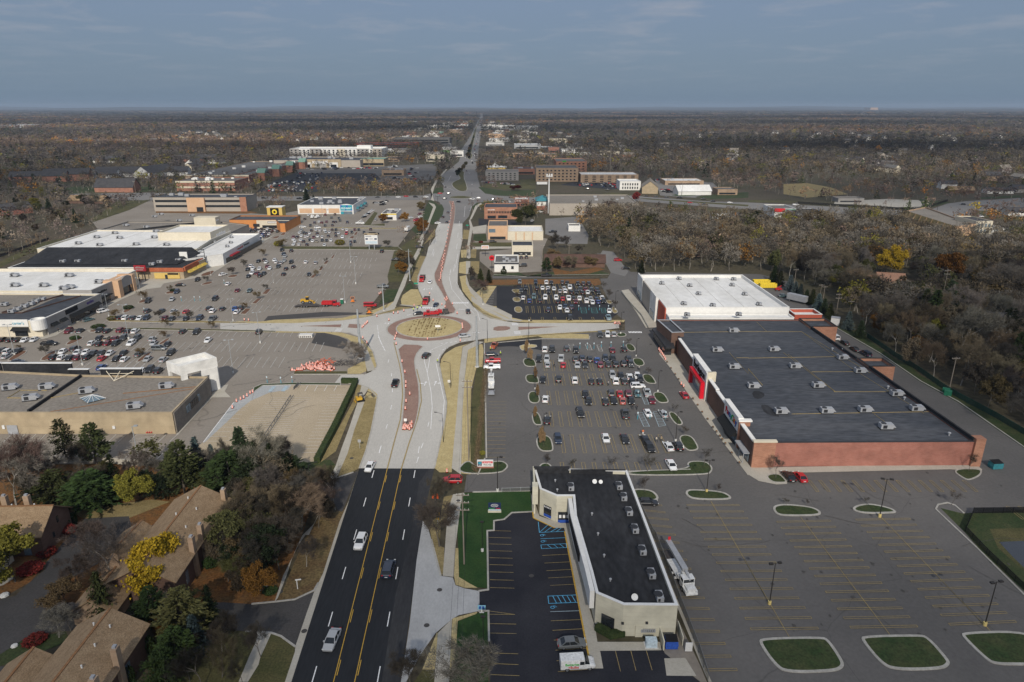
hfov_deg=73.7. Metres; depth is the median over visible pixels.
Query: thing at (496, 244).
verge
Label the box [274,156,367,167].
department store
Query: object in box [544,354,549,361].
suv
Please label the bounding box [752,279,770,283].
roll off container
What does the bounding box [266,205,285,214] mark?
yellow sign tower
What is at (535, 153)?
shop
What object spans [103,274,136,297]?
entrance arch
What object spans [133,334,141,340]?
suv
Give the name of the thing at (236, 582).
leafy tree
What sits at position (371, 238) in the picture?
pylon sign
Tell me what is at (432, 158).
commercial building
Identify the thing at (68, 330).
suv
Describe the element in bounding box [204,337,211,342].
sedan
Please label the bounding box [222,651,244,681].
bare tree
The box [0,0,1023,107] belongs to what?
sky
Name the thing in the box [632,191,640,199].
leafy tree
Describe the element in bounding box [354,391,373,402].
mini excavator
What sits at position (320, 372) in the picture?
verge
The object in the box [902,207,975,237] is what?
bronze mansard row
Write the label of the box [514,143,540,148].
shop
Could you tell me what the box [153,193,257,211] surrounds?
office building
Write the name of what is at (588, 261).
leafy tree
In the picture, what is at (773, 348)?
rooftop unit
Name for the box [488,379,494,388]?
utility truck
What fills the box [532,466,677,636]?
cream shop row
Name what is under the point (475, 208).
pavement
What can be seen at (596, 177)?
shop
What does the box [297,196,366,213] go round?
clothing store
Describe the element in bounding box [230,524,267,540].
bare tree
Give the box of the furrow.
[407,317,447,336]
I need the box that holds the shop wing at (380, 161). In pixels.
[360,157,388,165]
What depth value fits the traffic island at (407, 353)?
243.47 m
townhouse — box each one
[0,493,72,555]
[31,608,150,681]
[106,485,231,603]
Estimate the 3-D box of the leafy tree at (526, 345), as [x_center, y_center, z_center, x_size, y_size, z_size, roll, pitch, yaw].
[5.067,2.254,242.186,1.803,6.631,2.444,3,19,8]
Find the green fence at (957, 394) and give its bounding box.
[867,333,1023,433]
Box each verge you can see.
[0,238,68,266]
[63,187,156,193]
[93,200,148,221]
[156,211,257,213]
[236,315,370,322]
[240,331,361,343]
[294,371,346,373]
[305,459,334,472]
[308,465,335,479]
[321,384,360,461]
[339,388,376,475]
[348,360,365,373]
[361,340,375,367]
[366,301,393,313]
[366,388,376,397]
[371,307,411,315]
[379,289,398,303]
[387,235,423,281]
[401,289,421,305]
[405,283,412,290]
[411,200,433,234]
[411,256,425,285]
[414,670,434,681]
[422,204,443,219]
[423,633,437,669]
[424,229,434,243]
[425,202,441,223]
[430,516,445,574]
[433,187,443,193]
[435,344,466,471]
[441,495,452,514]
[450,612,476,667]
[454,548,476,587]
[459,261,465,273]
[460,275,505,316]
[461,250,466,257]
[461,344,483,473]
[462,230,469,238]
[470,367,484,462]
[471,242,511,246]
[471,249,475,257]
[471,261,478,273]
[472,200,511,208]
[473,234,486,240]
[473,303,505,320]
[476,286,624,322]
[479,187,535,196]
[481,182,535,188]
[484,333,588,342]
[485,279,600,285]
[494,271,608,275]
[519,179,535,184]
[522,330,612,336]
[552,267,603,274]
[605,192,630,195]
[642,198,747,205]
[668,578,711,681]
[686,207,745,212]
[696,192,747,198]
[748,200,796,201]
[783,183,845,197]
[920,199,949,206]
[975,211,1023,220]
[980,195,1021,198]
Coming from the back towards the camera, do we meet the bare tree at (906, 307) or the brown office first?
the brown office
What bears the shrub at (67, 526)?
on the garden ground at (216, 582)
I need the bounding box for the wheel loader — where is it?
[300,296,315,303]
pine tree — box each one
[13,475,47,501]
[23,468,70,505]
[46,418,81,457]
[54,468,133,521]
[74,422,114,463]
[127,584,177,631]
[132,644,190,681]
[136,469,154,495]
[141,472,178,499]
[148,584,217,644]
[152,624,207,679]
[156,438,202,495]
[177,459,203,483]
[194,448,252,491]
[198,458,230,487]
[222,455,269,486]
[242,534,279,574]
[278,453,312,480]
[541,257,552,271]
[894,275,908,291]
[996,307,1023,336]
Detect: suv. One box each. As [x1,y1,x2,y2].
[2,348,12,353]
[48,354,59,359]
[63,327,73,333]
[69,345,80,351]
[81,354,92,359]
[96,308,108,312]
[110,339,120,345]
[115,327,125,332]
[119,334,127,340]
[121,315,130,319]
[126,339,135,345]
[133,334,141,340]
[142,314,150,319]
[143,308,151,312]
[144,297,151,302]
[144,364,154,372]
[153,367,162,373]
[165,348,175,355]
[192,328,200,334]
[195,314,203,320]
[209,308,215,312]
[255,329,262,333]
[353,532,367,549]
[421,352,430,358]
[443,474,461,483]
[536,354,541,361]
[542,346,547,351]
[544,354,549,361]
[549,345,554,352]
[554,432,561,443]
[555,375,561,382]
[564,345,569,351]
[572,377,577,383]
[573,346,578,352]
[579,355,584,361]
[587,356,592,361]
[597,331,602,337]
[597,361,603,367]
[602,354,607,361]
[605,330,609,337]
[607,389,614,396]
[609,370,615,378]
[610,331,616,336]
[610,354,615,361]
[612,377,618,384]
[613,361,618,367]
[620,360,626,366]
[624,390,631,396]
[628,359,634,366]
[630,382,645,388]
[637,374,643,382]
[643,440,655,452]
[672,441,683,450]
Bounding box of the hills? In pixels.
[0,106,1023,110]
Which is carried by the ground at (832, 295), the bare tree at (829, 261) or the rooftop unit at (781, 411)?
the bare tree at (829, 261)
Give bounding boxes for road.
[0,516,313,653]
[72,113,1023,222]
[106,320,219,328]
[220,224,618,468]
[291,468,427,681]
[324,471,357,510]
[382,469,433,681]
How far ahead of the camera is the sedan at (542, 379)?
219.60 m
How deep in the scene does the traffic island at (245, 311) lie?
297.23 m
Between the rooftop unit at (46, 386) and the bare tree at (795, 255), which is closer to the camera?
the rooftop unit at (46, 386)
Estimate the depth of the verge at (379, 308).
300.37 m
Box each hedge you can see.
[314,377,357,462]
[594,622,624,639]
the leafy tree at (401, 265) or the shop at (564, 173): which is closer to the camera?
the leafy tree at (401, 265)
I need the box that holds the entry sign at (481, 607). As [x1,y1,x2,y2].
[478,605,485,612]
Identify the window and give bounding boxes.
[15,331,28,335]
[23,548,31,554]
[71,305,99,322]
[102,295,110,303]
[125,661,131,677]
[185,569,189,583]
[226,240,261,262]
[262,225,276,227]
[544,504,550,515]
[601,613,614,628]
[649,308,653,319]
[740,449,748,460]
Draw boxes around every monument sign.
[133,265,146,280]
[477,460,493,467]
[488,503,500,512]
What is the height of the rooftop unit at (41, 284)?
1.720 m
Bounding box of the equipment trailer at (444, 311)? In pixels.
[438,308,451,314]
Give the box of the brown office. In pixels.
[392,137,451,144]
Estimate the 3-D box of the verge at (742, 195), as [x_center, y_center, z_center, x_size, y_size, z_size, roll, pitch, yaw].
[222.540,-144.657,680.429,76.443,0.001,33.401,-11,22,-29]
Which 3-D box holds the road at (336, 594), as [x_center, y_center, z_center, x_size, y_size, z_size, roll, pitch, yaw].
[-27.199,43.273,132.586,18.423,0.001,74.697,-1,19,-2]
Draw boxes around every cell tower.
[546,174,552,212]
[609,140,613,171]
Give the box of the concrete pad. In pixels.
[664,658,695,675]
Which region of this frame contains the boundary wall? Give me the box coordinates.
[15,456,162,465]
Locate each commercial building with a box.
[386,156,400,161]
[426,154,445,160]
[450,150,464,156]
[486,142,503,145]
[548,147,558,152]
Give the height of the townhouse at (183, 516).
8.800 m
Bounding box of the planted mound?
[397,318,461,336]
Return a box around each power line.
[448,333,478,659]
[796,269,956,356]
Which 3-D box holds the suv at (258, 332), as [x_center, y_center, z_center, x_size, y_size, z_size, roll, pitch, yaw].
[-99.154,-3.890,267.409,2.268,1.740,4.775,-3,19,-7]
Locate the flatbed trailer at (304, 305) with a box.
[294,304,322,307]
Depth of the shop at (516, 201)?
612.35 m
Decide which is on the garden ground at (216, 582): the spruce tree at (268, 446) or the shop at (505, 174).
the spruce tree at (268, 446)
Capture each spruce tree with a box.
[44,198,53,210]
[71,208,79,222]
[83,571,117,619]
[99,471,120,508]
[104,454,119,497]
[184,614,210,657]
[189,436,205,475]
[201,585,221,638]
[207,444,213,460]
[228,426,249,465]
[249,440,262,467]
[262,443,280,475]
[280,452,294,472]
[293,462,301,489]
[302,189,309,200]
[477,268,483,281]
[484,270,492,283]
[637,260,645,273]
[768,265,778,282]
[776,270,784,286]
[784,275,794,291]
[791,281,798,292]
[796,284,803,294]
[805,289,815,305]
[812,293,822,310]
[818,298,827,314]
[823,303,833,319]
[840,311,854,330]
[853,320,866,338]
[921,288,931,310]
[924,289,943,325]
[960,328,975,347]
[1005,331,1023,371]
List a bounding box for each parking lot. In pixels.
[0,200,424,463]
[188,385,349,461]
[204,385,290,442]
[258,173,380,191]
[264,312,361,320]
[295,164,437,184]
[312,333,346,348]
[464,253,1023,681]
[473,226,546,272]
[479,218,516,225]
[479,512,698,681]
[486,286,496,305]
[497,283,617,319]
[498,339,541,349]
[545,217,588,243]
[562,180,616,189]
[601,251,627,275]
[656,180,716,197]
[834,199,921,207]
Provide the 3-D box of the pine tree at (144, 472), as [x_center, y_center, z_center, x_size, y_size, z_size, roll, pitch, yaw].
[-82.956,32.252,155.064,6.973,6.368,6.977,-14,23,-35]
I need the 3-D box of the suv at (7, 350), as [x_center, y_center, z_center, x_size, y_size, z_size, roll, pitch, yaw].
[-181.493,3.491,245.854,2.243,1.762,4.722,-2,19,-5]
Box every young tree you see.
[545,452,549,465]
[639,476,649,487]
[643,454,657,471]
[702,447,713,463]
[769,453,785,470]
[950,489,962,504]
[966,453,979,470]
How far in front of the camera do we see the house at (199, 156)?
1100.40 m
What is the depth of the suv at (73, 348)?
246.93 m
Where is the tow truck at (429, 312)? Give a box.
[423,308,439,315]
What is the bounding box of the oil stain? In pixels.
[189,257,1009,634]
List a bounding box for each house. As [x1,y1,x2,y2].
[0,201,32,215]
[7,171,68,182]
[42,168,93,180]
[67,195,112,203]
[91,169,120,177]
[92,155,121,162]
[93,178,140,191]
[95,166,139,176]
[134,163,169,177]
[165,166,190,175]
[179,154,216,161]
[184,158,203,164]
[185,162,203,170]
[207,156,225,163]
[544,254,605,267]
[641,178,658,193]
[673,185,711,194]
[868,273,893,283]
[877,272,905,282]
[883,164,900,172]
[936,180,957,188]
[944,186,974,192]
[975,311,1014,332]
[981,187,1013,193]
[982,171,1001,180]
[999,164,1011,172]
[1000,207,1023,215]
[1008,184,1023,192]
[1009,173,1023,182]
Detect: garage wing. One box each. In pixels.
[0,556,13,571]
[0,646,52,681]
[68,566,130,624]
[98,520,151,571]
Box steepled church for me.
[487,162,506,168]
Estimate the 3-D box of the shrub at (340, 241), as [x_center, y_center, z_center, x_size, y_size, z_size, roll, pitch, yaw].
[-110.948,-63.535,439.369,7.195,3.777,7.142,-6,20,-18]
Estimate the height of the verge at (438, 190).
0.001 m
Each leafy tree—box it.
[0,520,38,583]
[18,213,27,220]
[25,198,40,209]
[31,224,39,230]
[32,202,41,211]
[33,574,83,609]
[54,209,64,217]
[73,464,89,472]
[75,194,86,204]
[98,459,108,468]
[111,467,155,502]
[115,531,180,599]
[149,613,164,634]
[192,467,208,486]
[202,507,278,544]
[202,537,217,559]
[213,529,227,546]
[215,538,245,572]
[216,522,287,561]
[216,536,245,581]
[224,477,245,493]
[224,555,252,590]
[227,476,265,501]
[234,504,253,531]
[239,558,280,597]
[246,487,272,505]
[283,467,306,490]
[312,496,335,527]
[378,214,387,221]
[394,250,412,261]
[394,260,407,272]
[400,212,408,221]
[414,217,429,232]
[417,201,424,209]
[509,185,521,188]
[510,205,536,224]
[524,339,528,351]
[527,348,532,358]
[533,365,537,376]
[533,406,536,420]
[535,383,539,394]
[538,425,545,445]
[547,248,560,253]
[553,256,562,268]
[584,256,598,264]
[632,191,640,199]
[766,249,781,271]
[793,254,806,273]
[825,264,844,285]
[826,274,838,285]
[857,257,876,273]
[858,274,881,292]
[860,309,878,321]
[869,313,882,331]
[876,244,908,270]
[878,316,903,344]
[900,336,925,362]
[904,280,935,299]
[912,335,932,353]
[924,318,946,337]
[933,252,968,277]
[940,305,957,327]
[949,340,961,362]
[955,304,967,322]
[961,359,994,394]
[977,373,1012,405]
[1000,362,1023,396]
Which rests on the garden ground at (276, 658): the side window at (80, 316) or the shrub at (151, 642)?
the shrub at (151, 642)
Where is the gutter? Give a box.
[285,489,352,681]
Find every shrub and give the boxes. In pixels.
[15,559,45,576]
[20,631,47,648]
[35,545,57,557]
[62,523,76,535]
[69,335,80,339]
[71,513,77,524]
[90,324,105,328]
[122,305,133,308]
[125,664,135,681]
[145,635,154,654]
[201,556,217,568]
[262,585,277,595]
[334,239,344,244]
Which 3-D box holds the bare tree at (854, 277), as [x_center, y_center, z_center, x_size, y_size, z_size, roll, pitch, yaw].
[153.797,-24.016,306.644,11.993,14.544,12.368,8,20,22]
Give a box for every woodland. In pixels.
[0,146,179,193]
[0,163,1023,263]
[128,437,166,468]
[249,449,326,484]
[477,149,552,165]
[557,147,1023,186]
[582,197,1023,270]
[837,235,1023,314]
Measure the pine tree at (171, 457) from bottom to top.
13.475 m
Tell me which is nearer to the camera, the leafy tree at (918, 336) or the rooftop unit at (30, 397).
the rooftop unit at (30, 397)
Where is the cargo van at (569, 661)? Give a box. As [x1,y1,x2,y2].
[559,652,595,671]
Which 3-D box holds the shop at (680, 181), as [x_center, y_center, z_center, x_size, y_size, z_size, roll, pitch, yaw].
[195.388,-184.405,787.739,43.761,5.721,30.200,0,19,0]
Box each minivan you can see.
[151,345,166,350]
[211,295,218,300]
[381,559,395,578]
[575,406,584,417]
[859,350,872,356]
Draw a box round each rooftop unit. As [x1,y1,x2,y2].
[0,302,8,305]
[1,382,18,390]
[7,309,16,313]
[9,273,19,276]
[9,282,20,286]
[13,306,22,310]
[20,303,29,307]
[21,393,39,401]
[27,301,35,305]
[37,382,55,390]
[38,282,49,286]
[58,286,69,289]
[64,273,74,276]
[64,284,75,288]
[78,386,95,394]
[94,279,102,283]
[126,401,143,409]
[158,381,174,389]
[566,482,574,491]
[615,481,622,490]
[619,492,627,501]
[624,506,632,516]
[630,524,638,534]
[637,545,646,556]
[646,568,655,580]
[653,590,664,602]
[711,346,723,352]
[728,327,739,332]
[728,363,741,369]
[746,382,761,388]
[768,346,780,351]
[773,407,789,414]
[788,362,802,368]
[811,381,825,388]
[819,406,835,413]
[836,354,849,359]
[853,367,868,373]
[857,405,874,412]
[877,422,895,429]
[889,389,904,396]
[908,404,925,411]
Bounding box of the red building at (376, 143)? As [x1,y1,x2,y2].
[356,142,418,147]
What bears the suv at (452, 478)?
on the ground at (832, 295)
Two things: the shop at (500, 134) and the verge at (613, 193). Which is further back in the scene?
the shop at (500, 134)
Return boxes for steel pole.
[356,309,362,358]
[475,316,478,367]
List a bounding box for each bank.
[837,327,1023,446]
[941,508,1023,590]
[990,528,1023,570]
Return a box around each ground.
[0,111,1023,681]
[0,464,309,603]
[0,631,67,665]
[71,499,167,517]
[146,631,294,681]
[276,503,347,600]
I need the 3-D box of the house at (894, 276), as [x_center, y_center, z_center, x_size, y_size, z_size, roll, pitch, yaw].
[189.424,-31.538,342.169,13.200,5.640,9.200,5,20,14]
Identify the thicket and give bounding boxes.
[317,179,428,193]
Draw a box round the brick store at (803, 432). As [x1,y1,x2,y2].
[652,318,986,467]
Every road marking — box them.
[20,223,602,458]
[203,176,641,681]
[269,386,665,611]
[333,468,588,681]
[387,283,1022,675]
[538,522,577,608]
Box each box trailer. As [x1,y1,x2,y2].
[537,182,546,184]
[786,292,808,302]
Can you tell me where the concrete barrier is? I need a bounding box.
[299,333,313,337]
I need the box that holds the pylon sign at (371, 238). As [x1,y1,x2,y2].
[364,233,377,248]
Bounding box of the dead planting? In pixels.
[472,369,488,471]
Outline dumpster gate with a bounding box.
[659,621,692,650]
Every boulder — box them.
[0,592,9,598]
[11,643,18,648]
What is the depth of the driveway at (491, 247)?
430.72 m
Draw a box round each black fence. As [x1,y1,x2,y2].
[965,510,1023,588]
[973,507,1023,512]
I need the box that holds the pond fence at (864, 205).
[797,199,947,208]
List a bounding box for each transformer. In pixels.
[643,636,658,648]
[942,387,951,395]
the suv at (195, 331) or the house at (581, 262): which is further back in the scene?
the house at (581, 262)
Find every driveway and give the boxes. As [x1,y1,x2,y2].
[473,225,486,232]
[473,247,510,248]
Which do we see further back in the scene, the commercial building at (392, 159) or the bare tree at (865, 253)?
the commercial building at (392, 159)
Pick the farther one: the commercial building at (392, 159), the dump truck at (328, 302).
the commercial building at (392, 159)
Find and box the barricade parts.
[311,357,337,365]
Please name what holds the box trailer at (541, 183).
on the ground at (832, 295)
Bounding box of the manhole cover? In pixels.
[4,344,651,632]
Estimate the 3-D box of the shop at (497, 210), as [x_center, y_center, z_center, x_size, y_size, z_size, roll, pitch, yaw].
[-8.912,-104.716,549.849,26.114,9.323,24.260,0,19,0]
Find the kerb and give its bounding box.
[7,133,1023,672]
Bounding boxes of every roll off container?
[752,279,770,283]
[758,283,776,287]
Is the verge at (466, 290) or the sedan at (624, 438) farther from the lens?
the verge at (466, 290)
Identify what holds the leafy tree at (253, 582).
on the ground at (832, 295)
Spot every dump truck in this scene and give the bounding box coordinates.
[321,300,340,306]
[419,275,425,281]
[422,296,429,304]
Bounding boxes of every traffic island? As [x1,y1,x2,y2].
[9,232,357,360]
[91,119,479,331]
[108,227,616,322]
[254,333,1023,669]
[313,201,546,429]
[520,344,535,349]
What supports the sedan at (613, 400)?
on the parking lot at (756, 500)
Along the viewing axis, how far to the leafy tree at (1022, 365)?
208.28 m
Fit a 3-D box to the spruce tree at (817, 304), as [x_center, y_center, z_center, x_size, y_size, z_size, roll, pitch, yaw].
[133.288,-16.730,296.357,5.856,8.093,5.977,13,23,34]
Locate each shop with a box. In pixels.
[175,177,248,190]
[184,160,280,178]
[234,158,307,182]
[381,208,401,219]
[382,168,406,175]
[395,148,410,153]
[447,128,463,132]
[484,203,516,218]
[485,169,518,179]
[488,132,504,137]
[488,220,507,238]
[489,138,509,141]
[494,255,518,271]
[506,153,556,158]
[508,225,542,239]
[512,240,532,255]
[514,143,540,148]
[514,167,534,173]
[514,197,528,205]
[535,165,577,181]
[535,195,547,209]
[546,195,638,214]
[554,158,586,171]
[567,223,579,230]
[578,172,638,182]
[616,179,640,189]
[660,178,703,184]
[712,187,737,194]
[763,204,795,217]
[786,208,827,220]
[831,196,863,201]
[955,216,992,233]
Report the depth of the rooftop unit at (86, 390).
196.10 m
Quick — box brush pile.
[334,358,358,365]
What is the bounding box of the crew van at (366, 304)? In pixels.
[363,302,376,306]
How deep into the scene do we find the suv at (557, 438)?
180.08 m
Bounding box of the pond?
[1000,541,1023,566]
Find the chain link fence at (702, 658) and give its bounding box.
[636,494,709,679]
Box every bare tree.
[0,430,49,504]
[0,438,52,489]
[0,471,9,490]
[4,467,26,495]
[6,476,31,498]
[13,200,30,214]
[29,465,64,502]
[34,602,81,637]
[38,345,51,355]
[42,453,65,472]
[45,214,56,225]
[50,602,78,630]
[51,551,102,581]
[56,519,106,556]
[64,440,89,464]
[64,459,90,481]
[75,515,147,576]
[83,191,101,201]
[96,463,120,491]
[108,309,119,314]
[116,448,151,474]
[134,291,146,297]
[135,348,145,355]
[137,457,159,473]
[153,310,161,315]
[160,640,212,681]
[161,590,194,623]
[169,647,189,681]
[171,632,199,658]
[185,311,192,318]
[189,446,213,467]
[203,624,238,677]
[205,618,240,648]
[207,607,239,649]
[209,437,229,460]
[213,470,230,485]
[216,489,253,517]
[216,551,258,574]
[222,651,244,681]
[226,488,256,502]
[229,491,270,516]
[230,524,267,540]
[231,477,256,493]
[232,421,286,471]
[235,499,272,533]
[236,477,267,504]
[237,531,280,562]
[238,620,270,656]
[243,511,303,560]
[248,483,298,514]
[249,460,288,495]
[254,478,289,507]
[255,526,284,569]
[261,479,288,496]
[263,434,292,456]
[263,506,283,527]
[272,469,306,499]
[274,482,310,525]
[278,506,305,542]
[283,482,326,527]
[286,469,323,506]
[296,536,323,566]
[297,480,343,510]
[298,467,325,487]
[302,464,332,485]
[315,465,348,509]
[338,340,367,364]
[386,648,426,681]
[401,257,416,269]
[411,494,461,546]
[417,634,501,681]
[425,475,450,506]
[468,266,476,281]
[471,279,488,293]
[548,232,561,243]
[559,236,571,249]
[563,255,577,266]
[784,249,805,276]
[797,254,819,281]
[800,248,828,278]
[806,259,826,283]
[817,268,843,289]
[818,253,841,281]
[836,248,858,266]
[836,266,864,297]
[842,272,869,303]
[843,261,873,274]
[844,267,880,288]
[853,290,893,324]
[857,245,873,262]
[863,292,887,324]
[869,243,890,271]
[875,302,895,335]
[875,312,894,324]
[879,292,912,311]
[882,320,908,351]
[891,309,919,340]
[892,302,921,318]
[893,308,928,337]
[909,258,921,278]
[912,301,943,324]
[913,321,939,337]
[914,258,938,274]
[916,337,949,375]
[919,257,936,270]
[919,327,959,361]
[924,243,946,258]
[925,291,953,308]
[928,305,950,323]
[931,288,954,309]
[938,336,955,370]
[942,303,1010,344]
[944,320,967,338]
[947,328,984,367]
[948,283,987,307]
[953,341,996,385]
[954,303,988,330]
[955,303,985,319]
[956,264,981,279]
[957,248,981,259]
[960,248,980,276]
[962,254,980,280]
[964,340,989,362]
[970,348,1023,375]
[971,256,990,280]
[974,315,1016,342]
[975,293,990,307]
[983,261,1001,277]
[984,262,1023,292]
[984,264,1004,279]
[984,339,1023,375]
[986,293,1018,312]
[986,329,1017,348]
[994,260,1021,275]
[995,314,1020,339]
[996,325,1023,357]
[997,364,1018,402]
[1001,249,1019,261]
[1003,385,1023,413]
[1004,253,1017,262]
[1004,259,1023,274]
[1006,290,1023,310]
[1007,246,1023,255]
[1008,371,1023,411]
[1011,296,1023,319]
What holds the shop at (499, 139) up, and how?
on the ground at (832, 295)
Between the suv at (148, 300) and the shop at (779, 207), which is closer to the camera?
the suv at (148, 300)
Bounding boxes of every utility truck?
[488,368,493,380]
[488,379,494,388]
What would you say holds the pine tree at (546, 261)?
on the ground at (832, 295)
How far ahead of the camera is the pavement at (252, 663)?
109.57 m
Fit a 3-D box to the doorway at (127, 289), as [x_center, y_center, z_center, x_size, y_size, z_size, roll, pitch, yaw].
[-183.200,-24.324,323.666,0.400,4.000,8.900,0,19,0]
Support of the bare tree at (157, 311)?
on the parking lot at (365, 288)
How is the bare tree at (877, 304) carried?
on the ground at (832, 295)
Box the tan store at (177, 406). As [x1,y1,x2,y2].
[0,352,220,433]
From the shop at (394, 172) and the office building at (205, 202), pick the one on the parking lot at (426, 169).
the shop at (394, 172)
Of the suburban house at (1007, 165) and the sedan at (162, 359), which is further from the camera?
the suburban house at (1007, 165)
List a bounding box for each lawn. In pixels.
[451,612,487,681]
[457,491,531,587]
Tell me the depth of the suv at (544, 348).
245.86 m
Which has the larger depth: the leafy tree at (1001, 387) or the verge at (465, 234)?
the verge at (465, 234)
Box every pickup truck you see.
[40,340,57,345]
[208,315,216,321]
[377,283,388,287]
[391,378,399,386]
[483,363,499,369]
[485,357,500,363]
[490,342,498,348]
[558,354,563,361]
[605,314,611,320]
[621,409,629,418]
[643,388,651,396]
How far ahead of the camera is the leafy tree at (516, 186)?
721.50 m
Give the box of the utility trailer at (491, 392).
[488,389,494,394]
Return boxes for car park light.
[2,324,15,354]
[117,304,129,338]
[131,425,137,455]
[223,339,233,372]
[496,456,502,491]
[705,459,714,491]
[768,561,781,604]
[878,477,893,517]
[983,579,1003,626]
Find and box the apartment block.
[289,145,387,156]
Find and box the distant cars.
[264,124,672,204]
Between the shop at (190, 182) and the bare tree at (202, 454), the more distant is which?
the shop at (190, 182)
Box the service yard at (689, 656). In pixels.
[660,619,706,681]
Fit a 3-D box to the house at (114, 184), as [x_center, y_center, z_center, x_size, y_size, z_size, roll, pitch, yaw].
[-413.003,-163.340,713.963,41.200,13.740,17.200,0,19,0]
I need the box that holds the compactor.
[831,316,840,325]
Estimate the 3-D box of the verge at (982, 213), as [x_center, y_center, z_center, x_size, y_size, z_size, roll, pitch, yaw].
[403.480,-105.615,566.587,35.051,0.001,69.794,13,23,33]
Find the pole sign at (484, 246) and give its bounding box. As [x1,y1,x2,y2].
[481,245,488,255]
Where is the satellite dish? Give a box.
[631,593,637,600]
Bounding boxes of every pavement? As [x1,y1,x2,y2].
[0,576,12,585]
[6,232,273,340]
[176,385,229,434]
[239,633,270,681]
[275,514,318,600]
[331,386,367,477]
[362,343,375,370]
[373,238,423,314]
[418,203,435,241]
[431,169,446,200]
[434,619,451,681]
[443,493,463,576]
[452,341,482,473]
[466,261,511,318]
[467,220,472,258]
[469,203,480,220]
[471,296,521,321]
[531,495,660,667]
[622,289,655,327]
[659,353,747,474]
[748,464,981,483]
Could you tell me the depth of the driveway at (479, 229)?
493.94 m
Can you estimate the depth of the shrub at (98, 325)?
274.13 m
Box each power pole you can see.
[456,493,468,563]
[462,380,471,459]
[949,357,959,387]
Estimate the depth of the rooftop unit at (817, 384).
198.98 m
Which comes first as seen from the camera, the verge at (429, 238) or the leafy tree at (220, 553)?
the leafy tree at (220, 553)
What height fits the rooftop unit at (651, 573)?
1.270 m
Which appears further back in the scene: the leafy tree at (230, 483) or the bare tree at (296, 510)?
the leafy tree at (230, 483)
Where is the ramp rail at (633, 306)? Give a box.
[621,291,647,326]
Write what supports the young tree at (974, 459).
on the traffic island at (890, 651)
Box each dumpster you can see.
[664,634,678,648]
[987,459,1003,469]
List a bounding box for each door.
[6,425,18,433]
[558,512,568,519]
[635,626,642,636]
[647,643,656,647]
[692,375,699,392]
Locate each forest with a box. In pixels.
[0,110,1023,115]
[0,114,1023,127]
[0,124,1023,142]
[0,136,1023,171]
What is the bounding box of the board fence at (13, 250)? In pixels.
[0,237,48,256]
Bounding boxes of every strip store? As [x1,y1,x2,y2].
[0,269,137,303]
[0,293,102,336]
[8,247,206,278]
[37,225,230,252]
[101,216,249,233]
[183,233,261,267]
[229,215,300,231]
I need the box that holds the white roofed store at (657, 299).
[637,273,822,321]
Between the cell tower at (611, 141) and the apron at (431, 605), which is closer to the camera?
the apron at (431, 605)
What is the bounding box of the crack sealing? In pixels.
[107,266,1023,631]
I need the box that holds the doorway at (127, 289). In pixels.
[123,285,131,294]
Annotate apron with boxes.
[388,315,470,340]
[401,522,478,681]
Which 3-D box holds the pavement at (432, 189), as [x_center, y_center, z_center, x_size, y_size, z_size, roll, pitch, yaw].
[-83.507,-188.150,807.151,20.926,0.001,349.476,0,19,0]
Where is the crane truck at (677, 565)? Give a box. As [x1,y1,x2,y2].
[662,536,697,595]
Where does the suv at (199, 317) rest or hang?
on the parking lot at (365, 288)
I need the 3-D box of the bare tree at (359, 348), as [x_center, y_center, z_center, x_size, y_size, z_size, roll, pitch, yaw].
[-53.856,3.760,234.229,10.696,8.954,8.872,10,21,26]
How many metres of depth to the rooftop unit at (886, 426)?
173.25 m
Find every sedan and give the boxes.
[0,353,12,358]
[4,337,14,341]
[9,359,24,361]
[12,337,22,341]
[12,347,23,353]
[19,337,29,342]
[29,336,38,341]
[56,354,67,359]
[57,348,67,353]
[64,354,74,360]
[72,349,82,354]
[72,354,82,360]
[75,328,84,332]
[81,349,90,354]
[82,317,94,321]
[86,340,96,345]
[89,350,97,355]
[94,327,103,332]
[94,335,103,340]
[94,341,103,345]
[95,364,106,370]
[96,349,105,355]
[96,355,107,360]
[102,328,111,332]
[102,336,111,340]
[102,340,112,345]
[105,350,114,355]
[110,336,119,340]
[111,355,121,361]
[119,350,128,355]
[119,356,129,361]
[129,315,136,319]
[130,328,139,333]
[133,351,143,356]
[143,355,151,361]
[148,336,155,341]
[149,340,157,345]
[158,357,167,362]
[163,341,171,346]
[168,316,175,320]
[178,329,186,333]
[182,316,189,320]
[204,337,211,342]
[322,627,341,651]
[364,461,375,471]
[413,311,422,314]
[458,333,470,337]
[485,351,497,356]
[539,376,545,382]
[542,395,548,402]
[543,416,550,424]
[545,361,550,367]
[557,635,586,649]
[560,362,565,367]
[575,361,579,367]
[582,361,587,367]
[582,390,588,397]
[585,397,592,404]
[588,378,594,384]
[594,357,599,362]
[597,378,602,384]
[601,433,609,442]
[602,398,608,405]
[605,361,610,367]
[609,347,614,352]
[610,396,617,404]
[616,390,622,396]
[617,372,624,378]
[619,397,625,404]
[619,434,629,443]
[621,346,626,351]
[621,378,627,384]
[626,373,632,379]
[628,396,634,404]
[633,389,640,397]
[638,497,658,506]
[639,434,649,441]
[643,409,651,417]
[648,396,655,403]
[658,409,667,417]
[662,441,674,451]
[665,459,677,470]
[679,391,688,398]
[780,470,796,481]
[792,471,807,482]
[839,340,849,344]
[849,346,859,351]

